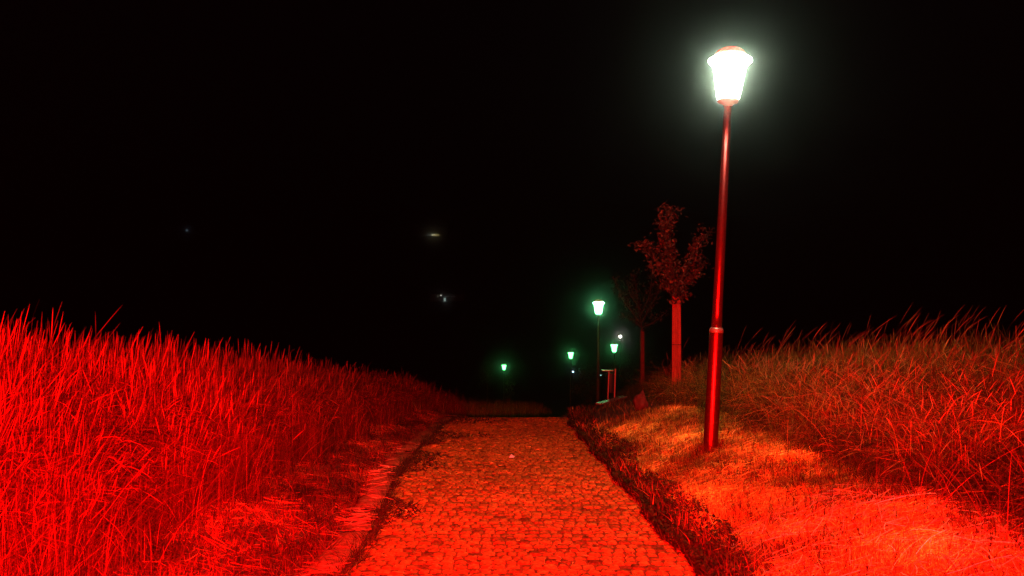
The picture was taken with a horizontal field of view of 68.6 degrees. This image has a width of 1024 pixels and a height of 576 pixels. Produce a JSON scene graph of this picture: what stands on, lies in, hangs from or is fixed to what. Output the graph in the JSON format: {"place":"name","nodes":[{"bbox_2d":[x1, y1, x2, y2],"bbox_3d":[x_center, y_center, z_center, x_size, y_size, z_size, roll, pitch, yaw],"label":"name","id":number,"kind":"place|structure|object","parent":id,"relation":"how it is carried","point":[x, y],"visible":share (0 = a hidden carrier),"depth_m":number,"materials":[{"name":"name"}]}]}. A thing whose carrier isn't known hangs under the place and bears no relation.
{"place":"outdoors","nodes":[
{"label":"outdoors","id":0,"kind":"place"},
{"bbox_2d":[70,408,471,575],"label":"mown grass","id":1,"kind":"structure","parent":0,"point":[290,496],"depth_m":5.94,"materials":[{"name":"green plant"}]},
{"bbox_2d":[0,201,1023,575],"bbox_3d":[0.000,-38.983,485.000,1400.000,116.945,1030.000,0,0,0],"label":"ground","id":2,"kind":"structure","parent":0,"point":[536,279],"depth_m":249.69,"materials":[{"name":"soil"}]},
{"bbox_2d":[0,301,552,575],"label":"tall grass","id":3,"kind":"structure","parent":2,"relation":"on","point":[96,454],"depth_m":5.28,"materials":[{"name":"green plant"}]},
{"bbox_2d":[301,415,459,575],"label":"kerb","id":4,"kind":"structure","parent":2,"relation":"on","point":[348,535],"depth_m":6.70,"materials":[{"name":"stone"}]},
{"bbox_2d":[257,411,510,575],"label":"kerb tufts","id":5,"kind":"object","parent":2,"relation":"on","point":[378,523],"visible":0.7,"depth_m":7.21,"materials":[{"name":"green plant"}]},
{"bbox_2d":[412,218,428,232],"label":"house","id":6,"kind":"structure","parent":2,"relation":"on","point":[416,224],"depth_m":362.55,"materials":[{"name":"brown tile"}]},
{"bbox_2d":[419,222,447,234],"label":"house","id":7,"kind":"structure","parent":2,"relation":"on","point":[433,228],"depth_m":350.00,"materials":[{"name":"brown tile"}]},
{"bbox_2d":[429,284,466,301],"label":"house","id":8,"kind":"structure","parent":2,"relation":"on","point":[447,292],"depth_m":220.16,"materials":[{"name":"brown tile"}]},
{"bbox_2d":[502,364,505,404],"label":"street lamp","id":9,"kind":"object","parent":2,"relation":"on","point":[503,366],"visible":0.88,"depth_m":75.94,"materials":[{"name":"black"}]},
{"bbox_2d":[568,351,572,408],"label":"street lamp","id":10,"kind":"object","parent":2,"relation":"on","point":[570,353],"visible":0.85,"depth_m":59.95,"materials":[{"name":"black"}]},
{"bbox_2d":[571,359,611,405],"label":"bush","id":11,"kind":"object","parent":2,"relation":"on","point":[590,381],"visible":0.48,"depth_m":62.02,"materials":[{"name":"green plant"}]},
{"bbox_2d":[593,299,603,406],"bbox_3d":[3.447,2.949,30.000,0.482,5.022,0.482,0,0,0],"label":"street lamp","id":12,"kind":"object","parent":2,"relation":"on","point":[598,304],"visible":0.87,"depth_m":29.95,"materials":[{"name":"black"}]},
{"bbox_2d":[602,368,615,403],"bbox_3d":[2.664,2.793,20.677,0.400,1.155,0.355,0,0,0],"label":"trash can","id":13,"kind":"object","parent":2,"relation":"on","point":[611,382],"visible":0.89,"depth_m":20.63,"materials":[{"name":"metal"}]},
{"bbox_2d":[596,396,626,406],"bbox_3d":[2.560,3.086,19.200,0.170,0.468,1.500,0,0,34],"label":"bench","id":14,"kind":"object","parent":2,"relation":"on","point":[601,403],"visible":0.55,"depth_m":19.07,"materials":[{"name":"wood"}]},
{"bbox_2d":[611,343,617,396],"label":"street lamp","id":15,"kind":"object","parent":2,"relation":"on","point":[614,346],"visible":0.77,"depth_m":48.41,"materials":[{"name":"black"}]},
{"bbox_2d":[619,335,621,386],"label":"distant lamp","id":16,"kind":"object","parent":2,"relation":"on","point":[620,336],"visible":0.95,"depth_m":94.96,"materials":[{"name":"grey metal"}]},
{"bbox_2d":[602,342,667,395],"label":"bush","id":17,"kind":"object","parent":2,"relation":"on","point":[636,380],"visible":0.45,"depth_m":50.07,"materials":[{"name":"green plant"}]},
{"bbox_2d":[609,268,670,385],"bbox_3d":[3.724,1.407,22.323,1.504,4.092,1.760,0,0,42],"label":"young tree","id":18,"kind":"object","parent":2,"relation":"on","point":[640,320],"visible":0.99,"depth_m":22.46,"materials":[{"name":"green plant"}]},
{"bbox_2d":[633,390,648,409],"bbox_3d":[2.398,2.091,13.999,0.204,0.366,0.352,0,0,-28],"label":"boulder","id":19,"kind":"object","parent":2,"relation":"on","point":[640,401],"visible":0.97,"depth_m":13.92,"materials":[{"name":"grey stone"}]},
{"bbox_2d":[628,199,715,384],"bbox_3d":[3.305,0.285,15.039,1.909,4.208,1.607,0,0,0],"label":"young tree","id":20,"kind":"object","parent":2,"relation":"on","point":[671,274],"visible":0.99,"depth_m":14.92,"materials":[{"name":"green plant"}]},
{"bbox_2d":[703,46,751,452],"bbox_3d":[2.352,-0.218,8.500,0.482,5.022,0.482,3,0,0],"label":"street lamp","id":21,"kind":"object","parent":2,"relation":"on","point":[729,64],"visible":0.91,"depth_m":8.45,"materials":[{"name":"silver metal"}]},
{"bbox_2d":[566,405,1018,575],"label":"weeds","id":22,"kind":"object","parent":2,"relation":"on","point":[657,510],"visible":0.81,"depth_m":6.32,"materials":[{"name":"green plant"}]},
{"bbox_2d":[580,392,1023,575],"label":"mown grass","id":23,"kind":"structure","parent":2,"relation":"on","point":[943,549],"depth_m":5.11,"materials":[{"name":"plant"}]},
{"bbox_2d":[610,306,1023,570],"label":"bank grass","id":24,"kind":"structure","parent":2,"relation":"on","point":[954,417],"depth_m":6.73,"materials":[{"name":"green plant"}]},
{"bbox_2d":[0,0,1023,220],"label":"sky","id":25,"kind":"structure","parent":0,"point":[246,110],"materials":[{"name":"black"}]},
{"bbox_2d":[342,396,698,575],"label":"path","id":26,"kind":"structure","parent":0,"point":[588,467],"depth_m":6.79,"materials":[{"name":"stone"}]},
{"bbox_2d":[285,419,683,575],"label":"loose straw","id":27,"kind":"object","parent":26,"relation":"on","point":[374,508],"visible":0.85,"depth_m":6.43,"materials":[{"name":"plant"}]}
]}

